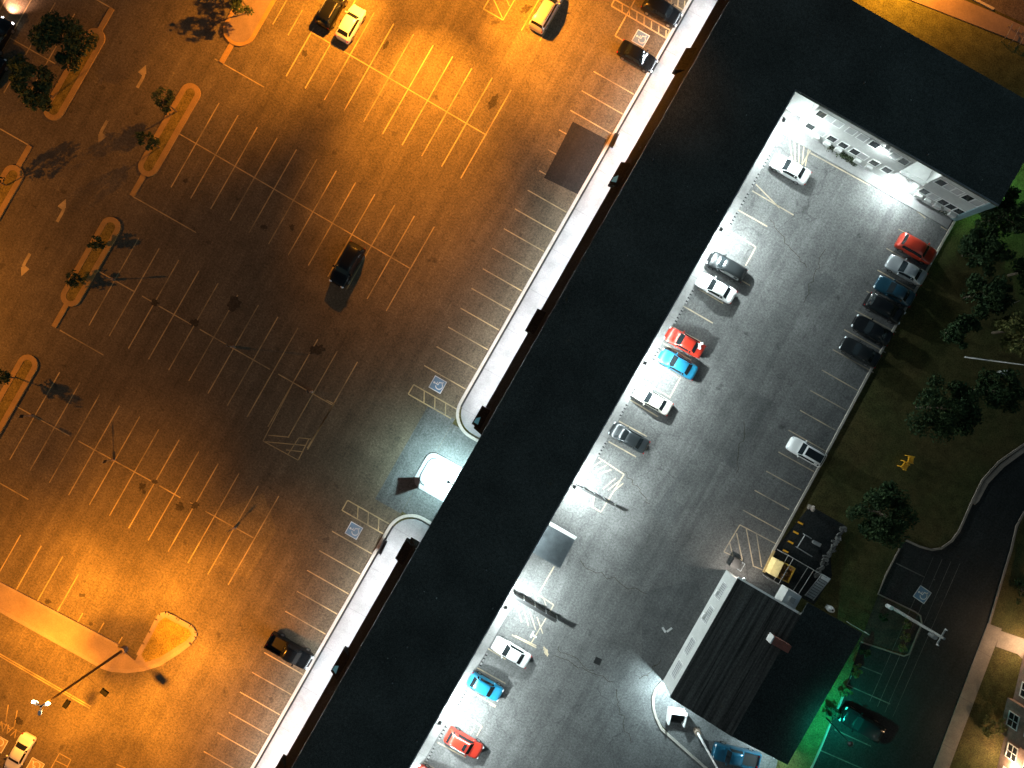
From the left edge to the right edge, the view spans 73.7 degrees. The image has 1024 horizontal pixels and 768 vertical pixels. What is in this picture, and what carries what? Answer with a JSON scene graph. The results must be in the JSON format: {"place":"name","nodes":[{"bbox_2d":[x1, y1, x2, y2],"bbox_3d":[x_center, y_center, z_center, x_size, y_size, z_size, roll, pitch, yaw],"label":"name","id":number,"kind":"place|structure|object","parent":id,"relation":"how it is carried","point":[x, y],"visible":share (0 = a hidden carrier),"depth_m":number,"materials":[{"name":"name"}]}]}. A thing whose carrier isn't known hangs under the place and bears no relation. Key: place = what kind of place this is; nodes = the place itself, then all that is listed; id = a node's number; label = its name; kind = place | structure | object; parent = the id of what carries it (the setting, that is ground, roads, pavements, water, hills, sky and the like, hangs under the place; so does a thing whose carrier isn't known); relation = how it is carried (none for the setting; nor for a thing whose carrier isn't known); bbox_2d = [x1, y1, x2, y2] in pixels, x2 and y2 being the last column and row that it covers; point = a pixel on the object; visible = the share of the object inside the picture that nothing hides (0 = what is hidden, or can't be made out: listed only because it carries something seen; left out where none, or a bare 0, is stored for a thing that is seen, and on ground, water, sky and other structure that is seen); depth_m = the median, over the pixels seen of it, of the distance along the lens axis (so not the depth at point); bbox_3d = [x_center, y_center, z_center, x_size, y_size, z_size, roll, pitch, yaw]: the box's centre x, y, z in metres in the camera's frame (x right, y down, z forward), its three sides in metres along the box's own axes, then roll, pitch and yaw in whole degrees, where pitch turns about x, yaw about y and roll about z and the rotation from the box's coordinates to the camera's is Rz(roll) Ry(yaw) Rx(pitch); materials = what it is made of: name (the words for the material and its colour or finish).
{"place":"outdoors","nodes":[
{"label":"outdoors","id":0,"kind":"place"},
{"bbox_2d":[0,56,8,79],"bbox_3d":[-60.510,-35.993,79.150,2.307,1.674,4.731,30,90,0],"label":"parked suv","id":1,"kind":"object","parent":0,"point":[3,66],"visible":0.93,"depth_m":79.23,"materials":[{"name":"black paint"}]},
{"bbox_2d":[219,0,275,63],"bbox_3d":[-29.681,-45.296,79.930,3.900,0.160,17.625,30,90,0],"label":"traffic island","id":2,"kind":"structure","parent":0,"point":[241,29],"depth_m":79.88,"materials":[{"name":"concrete"}]},
{"bbox_2d":[228,0,254,15],"bbox_3d":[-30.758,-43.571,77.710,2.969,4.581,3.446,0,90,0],"label":"island tree","id":3,"kind":"object","parent":2,"relation":"on","point":[236,5],"visible":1,"depth_m":77.38,"materials":[{"name":"green plant"}]},
{"bbox_2d":[251,514,431,767],"bbox_3d":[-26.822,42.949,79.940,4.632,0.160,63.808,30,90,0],"label":"sidewalk","id":4,"kind":"structure","parent":0,"point":[310,690],"depth_m":79.86,"materials":[{"name":"concrete"}]},
{"bbox_2d":[0,0,690,767],"bbox_3d":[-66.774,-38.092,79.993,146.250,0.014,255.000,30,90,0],"label":"parking lot","id":5,"kind":"structure","parent":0,"point":[436,158],"depth_m":80.00,"materials":[{"name":"asphalt"}]},
{"bbox_2d":[0,17,14,55],"bbox_3d":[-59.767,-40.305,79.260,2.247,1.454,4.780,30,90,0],"label":"parked sedan","id":6,"kind":"object","parent":5,"relation":"on","point":[7,28],"visible":1,"depth_m":79.20,"materials":[{"name":"black paint"}]},
{"bbox_2d":[0,144,31,218],"bbox_3d":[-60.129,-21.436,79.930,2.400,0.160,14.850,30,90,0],"label":"traffic island","id":7,"kind":"structure","parent":5,"relation":"on","point":[13,175],"depth_m":79.88,"materials":[{"name":"grey concrete"}]},
{"bbox_2d":[0,355,37,433],"bbox_3d":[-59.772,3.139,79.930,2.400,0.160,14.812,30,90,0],"label":"traffic island","id":8,"kind":"structure","parent":5,"relation":"on","point":[25,368],"depth_m":79.85,"materials":[{"name":"grey concrete"}]},
{"bbox_2d":[0,368,16,384],"bbox_3d":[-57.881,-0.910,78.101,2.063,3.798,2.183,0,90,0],"label":"island tree","id":9,"kind":"object","parent":8,"relation":"on","point":[5,377],"visible":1,"depth_m":77.57,"materials":[{"name":"green plant"}]},
{"bbox_2d":[4,732,36,767],"bbox_3d":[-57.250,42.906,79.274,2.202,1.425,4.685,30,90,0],"label":"parked sedan","id":10,"kind":"object","parent":5,"relation":"on","point":[24,745],"visible":1,"depth_m":78.97,"materials":[{"name":"white paint"}]},
{"bbox_2d":[44,7,113,120],"bbox_3d":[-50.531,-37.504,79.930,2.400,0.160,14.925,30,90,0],"label":"traffic island","id":11,"kind":"structure","parent":5,"relation":"on","point":[66,88],"depth_m":79.88,"materials":[{"name":"grey concrete"}]},
{"bbox_2d":[6,53,57,111],"bbox_3d":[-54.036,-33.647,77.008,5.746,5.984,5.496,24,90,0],"label":"island tree","id":12,"kind":"object","parent":11,"relation":"on","point":[20,73],"visible":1,"depth_m":75.92,"materials":[{"name":"green plant"}]},
{"bbox_2d":[27,10,97,72],"bbox_3d":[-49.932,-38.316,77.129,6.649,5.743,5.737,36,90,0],"label":"island tree","id":13,"kind":"object","parent":11,"relation":"on","point":[51,28],"visible":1,"depth_m":75.47,"materials":[{"name":"green plant"}]},
{"bbox_2d":[51,217,120,327],"bbox_3d":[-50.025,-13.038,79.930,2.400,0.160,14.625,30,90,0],"label":"traffic island","id":14,"kind":"structure","parent":5,"relation":"on","point":[90,262],"depth_m":79.85,"materials":[{"name":"grey concrete"}]},
{"bbox_2d":[65,269,83,289],"bbox_3d":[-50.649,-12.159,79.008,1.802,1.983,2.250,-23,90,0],"label":"island shrub","id":15,"kind":"object","parent":14,"relation":"on","point":[71,281],"visible":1,"depth_m":78.90,"materials":[{"name":"green plant"}]},
{"bbox_2d":[86,235,105,250],"bbox_3d":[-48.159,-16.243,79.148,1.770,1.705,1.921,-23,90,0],"label":"island shrub","id":16,"kind":"object","parent":14,"relation":"on","point":[95,245],"visible":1,"depth_m":78.71,"materials":[{"name":"green plant"}]},
{"bbox_2d":[0,581,196,672],"bbox_3d":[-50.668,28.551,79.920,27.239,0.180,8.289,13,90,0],"label":"traffic island","id":17,"kind":"structure","parent":5,"relation":"on","point":[169,636],"depth_m":79.87,"materials":[{"name":"concrete"}]},
{"bbox_2d":[32,645,127,714],"bbox_3d":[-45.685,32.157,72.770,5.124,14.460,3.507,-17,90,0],"label":"mast lamp","id":18,"kind":"object","parent":17,"relation":"on","point":[122,650],"visible":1,"depth_m":72.39,"materials":[{"name":"metal"}]},
{"bbox_2d":[130,83,200,196],"bbox_3d":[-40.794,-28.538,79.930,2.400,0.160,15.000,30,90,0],"label":"traffic island","id":19,"kind":"structure","parent":5,"relation":"on","point":[172,124],"depth_m":79.88,"materials":[{"name":"grey concrete"}]},
{"bbox_2d":[135,131,159,150],"bbox_3d":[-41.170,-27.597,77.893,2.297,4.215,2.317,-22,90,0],"label":"island tree","id":20,"kind":"object","parent":19,"relation":"on","point":[141,137],"visible":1,"depth_m":77.24,"materials":[{"name":"green plant"}]},
{"bbox_2d":[151,86,177,115],"bbox_3d":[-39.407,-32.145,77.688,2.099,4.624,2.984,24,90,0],"label":"island tree","id":21,"kind":"object","parent":19,"relation":"on","point":[166,104],"visible":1,"depth_m":77.22,"materials":[{"name":"green plant"}]},
{"bbox_2d":[264,631,314,669],"bbox_3d":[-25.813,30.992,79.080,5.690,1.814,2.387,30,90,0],"label":"parked pickup","id":22,"kind":"object","parent":5,"relation":"on","point":[282,646],"visible":1,"depth_m":78.89,"materials":[{"name":"black paint"}]},
{"bbox_2d":[315,0,347,30],"bbox_3d":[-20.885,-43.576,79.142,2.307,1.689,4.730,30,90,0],"label":"parked suv","id":23,"kind":"object","parent":5,"relation":"on","point":[330,11],"visible":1,"depth_m":78.59,"materials":[{"name":"black paint"}]},
{"bbox_2d":[329,241,365,287],"bbox_3d":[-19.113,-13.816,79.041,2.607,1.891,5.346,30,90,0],"label":"parked suv","id":24,"kind":"object","parent":5,"relation":"on","point":[352,256],"visible":1,"depth_m":78.52,"materials":[{"name":"black paint"}]},
{"bbox_2d":[335,4,365,43],"bbox_3d":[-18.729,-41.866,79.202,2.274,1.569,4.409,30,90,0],"label":"parked hatchback","id":25,"kind":"object","parent":5,"relation":"on","point":[354,18],"visible":1,"depth_m":78.85,"materials":[{"name":"white paint"}]},
{"bbox_2d":[529,0,561,34],"bbox_3d":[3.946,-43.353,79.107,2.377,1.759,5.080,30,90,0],"label":"parked minivan","id":26,"kind":"object","parent":5,"relation":"on","point":[542,16],"visible":1,"depth_m":78.36,"materials":[{"name":"silver paint"}]},
{"bbox_2d":[616,39,657,72],"bbox_3d":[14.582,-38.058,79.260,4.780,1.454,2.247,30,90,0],"label":"parked sedan","id":27,"kind":"object","parent":5,"relation":"on","point":[638,57],"visible":1,"depth_m":78.96,"materials":[{"name":"black paint"}]},
{"bbox_2d":[641,0,682,27],"bbox_3d":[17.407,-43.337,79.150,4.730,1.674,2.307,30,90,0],"label":"parked suv","id":28,"kind":"object","parent":5,"relation":"on","point":[667,14],"visible":1,"depth_m":78.84,"materials":[{"name":"black paint"}]},
{"bbox_2d":[402,424,477,525],"bbox_3d":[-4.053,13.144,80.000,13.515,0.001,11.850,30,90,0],"label":"passage drive","id":29,"kind":"structure","parent":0,"point":[457,445],"depth_m":80.00,"materials":[{"name":"concrete"}]},
{"bbox_2d":[414,453,461,501],"bbox_3d":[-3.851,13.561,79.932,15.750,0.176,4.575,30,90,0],"label":"passage island","id":30,"kind":"structure","parent":29,"relation":"on","point":[438,471],"depth_m":79.85,"materials":[{"name":"concrete"}]},
{"bbox_2d":[456,0,716,441],"bbox_3d":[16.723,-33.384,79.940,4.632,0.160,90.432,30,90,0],"label":"sidewalk","id":31,"kind":"structure","parent":0,"point":[561,250],"depth_m":79.86,"materials":[{"name":"concrete"}]},
{"bbox_2d":[422,134,952,767],"bbox_3d":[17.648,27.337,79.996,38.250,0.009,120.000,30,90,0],"label":"courtyard","id":32,"kind":"structure","parent":0,"point":[708,484],"depth_m":80.00,"materials":[{"name":"grey asphalt"}]},
{"bbox_2d":[444,726,483,758],"bbox_3d":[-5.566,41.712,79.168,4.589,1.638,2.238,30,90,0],"label":"parked suv","id":33,"kind":"object","parent":32,"relation":"on","point":[457,739],"visible":1,"depth_m":78.79,"materials":[{"name":"red paint"}]},
{"bbox_2d":[466,671,503,700],"bbox_3d":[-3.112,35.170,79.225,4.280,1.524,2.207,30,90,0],"label":"parked hatchback","id":34,"kind":"object","parent":32,"relation":"on","point":[479,682],"visible":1,"depth_m":78.86,"materials":[{"name":"blue paint"}]},
{"bbox_2d":[491,636,531,668],"bbox_3d":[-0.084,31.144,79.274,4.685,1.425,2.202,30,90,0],"label":"parked sedan","id":35,"kind":"object","parent":32,"relation":"on","point":[502,646],"visible":1,"depth_m":78.97,"materials":[{"name":"white paint"}]},
{"bbox_2d":[511,590,557,622],"bbox_3d":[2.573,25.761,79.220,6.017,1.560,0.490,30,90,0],"label":"screen wall","id":36,"kind":"structure","parent":32,"relation":"on","point":[534,606],"depth_m":78.50,"materials":[{"name":"concrete"}]},
{"bbox_2d":[533,521,576,567],"bbox_3d":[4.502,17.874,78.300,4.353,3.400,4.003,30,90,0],"label":"entrance canopy","id":37,"kind":"object","parent":32,"relation":"on","point":[554,544],"visible":0.86,"depth_m":76.60,"materials":[{"name":"white metal"}]},
{"bbox_2d":[572,482,615,505],"bbox_3d":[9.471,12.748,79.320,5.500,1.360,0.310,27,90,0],"label":"screen wall","id":38,"kind":"structure","parent":32,"relation":"on","point":[595,495],"depth_m":78.70,"materials":[{"name":"metal"}]},
{"bbox_2d":[608,422,649,453],"bbox_3d":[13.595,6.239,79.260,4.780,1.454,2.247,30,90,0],"label":"parked sedan","id":39,"kind":"object","parent":32,"relation":"on","point":[627,436],"visible":1,"depth_m":78.94,"materials":[{"name":"grey paint"}]},
{"bbox_2d":[632,384,673,415],"bbox_3d":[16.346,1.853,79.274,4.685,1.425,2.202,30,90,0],"label":"parked sedan","id":40,"kind":"object","parent":32,"relation":"on","point":[656,402],"visible":1,"depth_m":78.96,"materials":[{"name":"beige paint"}]},
{"bbox_2d":[657,348,698,379],"bbox_3d":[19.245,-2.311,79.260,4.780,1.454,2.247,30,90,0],"label":"parked sedan","id":41,"kind":"object","parent":32,"relation":"on","point":[678,364],"visible":1,"depth_m":78.94,"materials":[{"name":"blue paint"}]},
{"bbox_2d":[410,109,951,767],"bbox_3d":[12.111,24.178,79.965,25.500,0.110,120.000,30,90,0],"label":"courtyard walk","id":42,"kind":"structure","parent":32,"relation":"on","point":[896,185],"depth_m":79.91,"materials":[{"name":"concrete"}]},
{"bbox_2d":[664,327,705,358],"bbox_3d":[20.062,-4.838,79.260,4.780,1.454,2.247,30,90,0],"label":"parked sedan","id":43,"kind":"object","parent":32,"relation":"on","point":[682,341],"visible":0.98,"depth_m":78.94,"materials":[{"name":"red paint"}]},
{"bbox_2d":[695,272,737,303],"bbox_3d":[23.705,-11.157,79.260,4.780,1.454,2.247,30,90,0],"label":"parked sedan","id":44,"kind":"object","parent":32,"relation":"on","point":[721,291],"visible":1,"depth_m":78.94,"materials":[{"name":"white paint"}]},
{"bbox_2d":[705,251,747,282],"bbox_3d":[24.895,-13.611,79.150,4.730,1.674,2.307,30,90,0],"label":"parked suv","id":45,"kind":"object","parent":32,"relation":"on","point":[730,269],"visible":1,"depth_m":78.69,"materials":[{"name":"black paint"}]},
{"bbox_2d":[728,556,744,571],"bbox_3d":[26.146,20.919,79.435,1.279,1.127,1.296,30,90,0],"label":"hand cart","id":46,"kind":"object","parent":32,"relation":"on","point":[735,563],"visible":1,"depth_m":79.25,"materials":[{"name":"metal"}]},
{"bbox_2d":[769,153,811,184],"bbox_3d":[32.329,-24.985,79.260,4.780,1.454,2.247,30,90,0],"label":"parked sedan","id":47,"kind":"object","parent":32,"relation":"on","point":[795,172],"visible":1,"depth_m":78.96,"materials":[{"name":"white paint"}]},
{"bbox_2d":[786,436,827,467],"bbox_3d":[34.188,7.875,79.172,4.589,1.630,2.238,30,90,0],"label":"parked suv","id":48,"kind":"object","parent":32,"relation":"on","point":[807,452],"visible":1,"depth_m":78.71,"materials":[{"name":"white paint"}]},
{"bbox_2d":[826,145,856,166],"bbox_3d":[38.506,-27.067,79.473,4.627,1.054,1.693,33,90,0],"label":"hedge","id":49,"kind":"object","parent":32,"relation":"on","point":[848,158],"visible":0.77,"depth_m":79.41,"materials":[{"name":"green plant"}]},
{"bbox_2d":[838,336,881,367],"bbox_3d":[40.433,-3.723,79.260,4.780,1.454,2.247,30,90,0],"label":"parked sedan","id":50,"kind":"object","parent":32,"relation":"on","point":[865,355],"visible":1,"depth_m":78.95,"materials":[{"name":"black paint"}]},
{"bbox_2d":[850,314,893,345],"bbox_3d":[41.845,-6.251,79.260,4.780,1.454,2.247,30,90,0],"label":"parked sedan","id":51,"kind":"object","parent":32,"relation":"on","point":[877,333],"visible":1,"depth_m":78.95,"materials":[{"name":"black paint"}]},
{"bbox_2d":[862,292,905,323],"bbox_3d":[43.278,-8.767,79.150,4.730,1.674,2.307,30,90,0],"label":"parked suv","id":52,"kind":"object","parent":32,"relation":"on","point":[884,308],"visible":1,"depth_m":78.73,"materials":[{"name":"black paint"}]},
{"bbox_2d":[873,275,916,306],"bbox_3d":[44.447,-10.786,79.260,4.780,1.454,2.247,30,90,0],"label":"parked sedan","id":53,"kind":"object","parent":32,"relation":"on","point":[899,294],"visible":0.99,"depth_m":78.96,"materials":[{"name":"blue paint"}]},
{"bbox_2d":[884,254,927,285],"bbox_3d":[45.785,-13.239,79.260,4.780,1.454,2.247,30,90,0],"label":"parked sedan","id":54,"kind":"object","parent":32,"relation":"on","point":[910,273],"visible":1,"depth_m":78.96,"materials":[{"name":"silver paint"}]},
{"bbox_2d":[894,232,937,264],"bbox_3d":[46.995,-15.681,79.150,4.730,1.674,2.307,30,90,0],"label":"parked suv","id":55,"kind":"object","parent":32,"relation":"on","point":[921,251],"visible":1,"depth_m":78.76,"materials":[{"name":"red paint"}]},
{"bbox_2d":[393,0,1023,767],"bbox_3d":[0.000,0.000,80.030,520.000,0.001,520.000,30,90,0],"label":"ground","id":56,"kind":"structure","parent":0,"point":[875,442],"depth_m":80.03,"materials":[{"name":"green plant"}]},
{"bbox_2d":[276,0,1023,767],"bbox_3d":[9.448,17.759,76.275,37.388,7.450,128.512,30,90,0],"label":"motel building","id":57,"kind":"structure","parent":56,"relation":"on","point":[862,86],"depth_m":72.80,"materials":[{"name":"paint"}]},
{"bbox_2d":[812,128,827,140],"bbox_3d":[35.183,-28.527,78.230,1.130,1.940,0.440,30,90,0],"label":"window","id":58,"kind":"structure","parent":57,"relation":"in","point":[820,132],"depth_m":78.30,"materials":[{"name":"white metal"}]},
{"bbox_2d":[823,134,838,146],"bbox_3d":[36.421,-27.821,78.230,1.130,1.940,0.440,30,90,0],"label":"window","id":59,"kind":"structure","parent":57,"relation":"in","point":[831,138],"depth_m":78.30,"materials":[{"name":"white metal"}]},
{"bbox_2d":[833,141,849,153],"bbox_3d":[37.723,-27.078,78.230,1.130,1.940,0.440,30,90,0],"label":"window","id":60,"kind":"structure","parent":57,"relation":"in","point":[843,145],"depth_m":78.29,"materials":[{"name":"white metal"}]},
{"bbox_2d":[852,152,869,164],"bbox_3d":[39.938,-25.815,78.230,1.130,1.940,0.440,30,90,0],"label":"window","id":61,"kind":"structure","parent":57,"relation":"in","point":[862,156],"depth_m":78.37,"materials":[{"name":"white metal"}]},
{"bbox_2d":[864,159,881,170],"bbox_3d":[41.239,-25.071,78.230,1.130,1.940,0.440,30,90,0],"label":"window","id":62,"kind":"structure","parent":57,"relation":"in","point":[873,162],"depth_m":78.32,"materials":[{"name":"white metal"}]},
{"bbox_2d":[913,187,931,198],"bbox_3d":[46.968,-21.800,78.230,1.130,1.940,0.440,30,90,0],"label":"window","id":63,"kind":"structure","parent":57,"relation":"in","point":[924,191],"depth_m":78.35,"materials":[{"name":"white metal"}]},
{"bbox_2d":[923,193,940,203],"bbox_3d":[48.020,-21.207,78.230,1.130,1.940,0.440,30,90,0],"label":"window","id":64,"kind":"structure","parent":57,"relation":"in","point":[934,197],"depth_m":78.33,"materials":[{"name":"glass"}]},
{"bbox_2d":[932,198,949,209],"bbox_3d":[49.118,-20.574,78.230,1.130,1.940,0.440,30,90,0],"label":"window","id":65,"kind":"structure","parent":57,"relation":"in","point":[943,202],"depth_m":78.33,"materials":[{"name":"glass"}]},
{"bbox_2d":[654,682,777,767],"bbox_3d":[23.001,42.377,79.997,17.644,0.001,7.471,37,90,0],"label":"service yard","id":66,"kind":"structure","parent":56,"relation":"on","point":[687,738],"depth_m":80.00,"materials":[{"name":"concrete"}]},
{"bbox_2d":[666,706,687,726],"bbox_3d":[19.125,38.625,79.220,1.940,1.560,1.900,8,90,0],"label":"open bin","id":67,"kind":"object","parent":66,"relation":"on","point":[676,715],"visible":1,"depth_m":79.08,"materials":[{"name":"white metal"}]},
{"bbox_2d":[652,682,706,767],"bbox_3d":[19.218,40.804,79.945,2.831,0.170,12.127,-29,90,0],"label":"kerb","id":68,"kind":"structure","parent":66,"relation":"on","point":[669,735],"depth_m":79.86,"materials":[{"name":"concrete"}]},
{"bbox_2d":[693,727,717,767],"bbox_3d":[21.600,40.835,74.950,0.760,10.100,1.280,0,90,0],"label":"yard lamp","id":69,"kind":"object","parent":66,"relation":"on","point":[697,731],"visible":1,"depth_m":77.49,"materials":[{"name":"metal"}]},
{"bbox_2d":[711,741,761,767],"bbox_3d":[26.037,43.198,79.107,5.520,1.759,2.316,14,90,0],"label":"parked pickup","id":70,"kind":"object","parent":66,"relation":"on","point":[723,752],"visible":0.98,"depth_m":78.93,"materials":[{"name":"teal paint"}]},
{"bbox_2d":[663,570,862,764],"bbox_3d":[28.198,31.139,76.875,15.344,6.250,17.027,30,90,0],"label":"annex building","id":71,"kind":"structure","parent":56,"relation":"on","point":[753,666],"depth_m":75.34,"materials":[{"name":"black"}]},
{"bbox_2d":[671,659,682,679],"bbox_3d":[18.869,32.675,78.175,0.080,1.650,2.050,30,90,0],"label":"window","id":72,"kind":"structure","parent":71,"relation":"in","point":[678,666],"depth_m":78.17,"materials":[{"name":"white metal"}]},
{"bbox_2d":[683,636,695,656],"bbox_3d":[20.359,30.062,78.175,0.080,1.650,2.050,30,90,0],"label":"window","id":73,"kind":"structure","parent":71,"relation":"in","point":[692,641],"depth_m":78.17,"materials":[{"name":"glass"}]},
{"bbox_2d":[701,604,714,624],"bbox_3d":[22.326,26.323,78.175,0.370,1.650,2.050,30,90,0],"label":"window","id":74,"kind":"structure","parent":71,"relation":"in","point":[705,616],"depth_m":78.25,"materials":[{"name":"white metal"}]},
{"bbox_2d":[714,581,727,600],"bbox_3d":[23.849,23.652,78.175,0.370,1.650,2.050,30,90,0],"label":"window","id":75,"kind":"structure","parent":71,"relation":"in","point":[719,593],"depth_m":78.24,"materials":[{"name":"glass"}]},
{"bbox_2d":[726,509,844,603],"bbox_3d":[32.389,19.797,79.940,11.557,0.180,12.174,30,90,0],"label":"yard pad","id":76,"kind":"object","parent":56,"relation":"on","point":[820,527],"visible":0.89,"depth_m":80.01,"materials":[{"name":"concrete"}]},
{"bbox_2d":[765,557,795,582],"bbox_3d":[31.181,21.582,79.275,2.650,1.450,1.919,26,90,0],"label":"dumpster","id":77,"kind":"object","parent":76,"relation":"on","point":[776,568],"visible":0.94,"depth_m":78.93,"materials":[{"name":"yellow metal"}]},
{"bbox_2d":[763,549,826,592],"bbox_3d":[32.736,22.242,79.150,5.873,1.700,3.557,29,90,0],"label":"yard fence","id":78,"kind":"object","parent":76,"relation":"on","point":[788,567],"visible":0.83,"depth_m":78.39,"materials":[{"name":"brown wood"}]},
{"bbox_2d":[805,574,830,600],"bbox_3d":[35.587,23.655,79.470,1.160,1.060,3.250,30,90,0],"label":"metal steps","id":79,"kind":"structure","parent":76,"relation":"on","point":[827,579],"depth_m":79.42,"materials":[{"name":"grey metal"}]},
{"bbox_2d":[813,526,846,577],"bbox_3d":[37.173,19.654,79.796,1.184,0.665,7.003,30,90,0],"label":"rubble wall","id":80,"kind":"structure","parent":76,"relation":"on","point":[832,548],"depth_m":79.68,"materials":[{"name":"stone"}]},
{"bbox_2d":[778,645,859,767],"bbox_3d":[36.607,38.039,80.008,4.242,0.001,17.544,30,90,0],"label":"grass strip","id":81,"kind":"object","parent":56,"relation":"on","point":[805,753],"depth_m":80.01,"materials":[{"name":"green plant"}]},
{"bbox_2d":[825,705,840,719],"bbox_3d":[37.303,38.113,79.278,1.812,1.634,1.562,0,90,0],"label":"garden shrub","id":82,"kind":"object","parent":81,"relation":"on","point":[833,711],"visible":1,"depth_m":78.97,"materials":[{"name":"green plant"}]},
{"bbox_2d":[771,221,955,552],"bbox_3d":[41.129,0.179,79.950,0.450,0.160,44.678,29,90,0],"label":"kerb","id":83,"kind":"structure","parent":56,"relation":"on","point":[848,412],"depth_m":79.87,"materials":[{"name":"concrete"}]},
{"bbox_2d":[845,480,920,549],"bbox_3d":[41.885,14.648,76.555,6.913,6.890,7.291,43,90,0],"label":"lawn tree","id":84,"kind":"object","parent":56,"relation":"on","point":[883,525],"visible":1,"depth_m":75.37,"materials":[{"name":"green plant"}]},
{"bbox_2d":[861,595,920,653],"bbox_3d":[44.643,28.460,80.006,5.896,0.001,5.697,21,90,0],"label":"planting bed","id":85,"kind":"object","parent":56,"relation":"on","point":[885,634],"visible":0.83,"depth_m":80.01,"materials":[{"name":"plant"}]},
{"bbox_2d":[885,604,947,645],"bbox_3d":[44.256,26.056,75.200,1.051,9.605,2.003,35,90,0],"label":"utility pole","id":86,"kind":"object","parent":85,"relation":"on","point":[934,635],"visible":1,"depth_m":73.47,"materials":[{"name":"grey metal"}]},
{"bbox_2d":[852,0,1023,97],"bbox_3d":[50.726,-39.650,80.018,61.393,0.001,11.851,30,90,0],"label":"verge","id":87,"kind":"structure","parent":56,"relation":"on","point":[993,57],"depth_m":80.02,"materials":[{"name":"green plant"}]},
{"bbox_2d":[904,373,983,444],"bbox_3d":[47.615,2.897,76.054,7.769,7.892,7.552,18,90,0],"label":"lawn tree","id":88,"kind":"object","parent":56,"relation":"on","point":[963,413],"visible":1,"depth_m":74.07,"materials":[{"name":"green plant"}]},
{"bbox_2d":[938,313,981,349],"bbox_3d":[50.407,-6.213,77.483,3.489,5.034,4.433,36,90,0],"label":"tree","id":89,"kind":"object","parent":56,"relation":"on","point":[958,328],"visible":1,"depth_m":76.03,"materials":[{"name":"green plant"}]},
{"bbox_2d":[933,623,1023,767],"bbox_3d":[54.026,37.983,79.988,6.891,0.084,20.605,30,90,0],"label":"footpath","id":90,"kind":"structure","parent":56,"relation":"on","point":[992,636],"depth_m":79.95,"materials":[{"name":"concrete"}]},
{"bbox_2d":[957,227,1016,277],"bbox_3d":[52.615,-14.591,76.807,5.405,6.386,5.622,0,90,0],"label":"tree","id":91,"kind":"object","parent":56,"relation":"on","point":[974,242],"visible":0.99,"depth_m":75.21,"materials":[{"name":"green plant"}]},
{"bbox_2d":[960,272,1015,320],"bbox_3d":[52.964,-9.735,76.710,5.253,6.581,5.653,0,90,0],"label":"tree","id":92,"kind":"object","parent":56,"relation":"on","point":[997,299],"visible":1,"depth_m":75.44,"materials":[{"name":"green plant"}]},
{"bbox_2d":[981,715,1007,738],"bbox_3d":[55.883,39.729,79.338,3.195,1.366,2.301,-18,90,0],"label":"garden shrub","id":93,"kind":"object","parent":56,"relation":"on","point":[985,731],"visible":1,"depth_m":79.01,"materials":[{"name":"green plant"}]},
{"bbox_2d":[973,366,1023,413],"bbox_3d":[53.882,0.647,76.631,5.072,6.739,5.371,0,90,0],"label":"tree","id":94,"kind":"object","parent":56,"relation":"on","point":[1010,395],"visible":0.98,"depth_m":74.69,"materials":[{"name":"green plant"}]},
{"bbox_2d":[974,186,1023,237],"bbox_3d":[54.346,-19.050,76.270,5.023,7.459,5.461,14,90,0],"label":"tree","id":95,"kind":"object","parent":56,"relation":"on","point":[1003,211],"visible":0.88,"depth_m":74.80,"materials":[{"name":"green plant"}]},
{"bbox_2d":[991,309,1023,357],"bbox_3d":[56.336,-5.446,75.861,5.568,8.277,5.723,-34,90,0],"label":"tree","id":96,"kind":"object","parent":56,"relation":"on","point":[1008,325],"visible":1,"depth_m":75.06,"materials":[{"name":"green plant"}]},
{"bbox_2d":[997,656,1023,767],"bbox_3d":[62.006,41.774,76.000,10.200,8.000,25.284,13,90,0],"label":"brick house","id":97,"kind":"structure","parent":56,"relation":"on","point":[1012,753],"depth_m":78.64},
{"bbox_2d":[1005,742,1018,763],"bbox_3d":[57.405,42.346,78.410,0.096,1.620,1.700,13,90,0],"label":"window","id":98,"kind":"structure","parent":97,"relation":"in","point":[1011,753],"depth_m":78.36,"materials":[{"name":"glass"}]},
{"bbox_2d":[1006,710,1019,731],"bbox_3d":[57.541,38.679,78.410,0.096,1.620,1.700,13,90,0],"label":"window","id":99,"kind":"structure","parent":97,"relation":"in","point":[1012,721],"depth_m":78.37,"materials":[{"name":"glass"}]},
{"bbox_2d":[1007,255,1023,296],"bbox_3d":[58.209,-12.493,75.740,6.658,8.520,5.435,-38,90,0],"label":"tree","id":100,"kind":"object","parent":56,"relation":"on","point":[1020,266],"visible":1,"depth_m":75.53,"materials":[{"name":"green plant"}]},
{"bbox_2d":[1014,578,1023,604],"bbox_3d":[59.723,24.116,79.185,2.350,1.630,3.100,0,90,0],"label":"garden shrub","id":101,"kind":"object","parent":56,"relation":"on","point":[1021,584],"visible":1,"depth_m":79.53,"materials":[{"name":"green plant"}]},
{"bbox_2d":[813,443,1023,767],"bbox_3d":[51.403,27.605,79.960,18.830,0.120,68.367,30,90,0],"label":"driveway","id":102,"kind":"structure","parent":0,"point":[910,699],"depth_m":80.01,"materials":[{"name":"grey asphalt"}]},
{"bbox_2d":[810,696,843,767],"bbox_3d":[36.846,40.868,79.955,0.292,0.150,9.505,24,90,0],"label":"kerb","id":103,"kind":"structure","parent":102,"relation":"on","point":[825,735],"depth_m":79.88,"materials":[{"name":"concrete"}]},
{"bbox_2d":[838,705,886,743],"bbox_3d":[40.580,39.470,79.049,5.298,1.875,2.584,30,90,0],"label":"parked suv","id":104,"kind":"object","parent":102,"relation":"on","point":[855,720],"visible":1,"depth_m":78.55,"materials":[{"name":"black paint"}]},
{"bbox_2d":[910,0,1023,44],"bbox_3d":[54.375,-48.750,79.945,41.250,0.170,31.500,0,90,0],"label":"street","id":105,"kind":"structure","parent":0,"point":[977,16],"depth_m":79.92,"materials":[{"name":"grey asphalt"}]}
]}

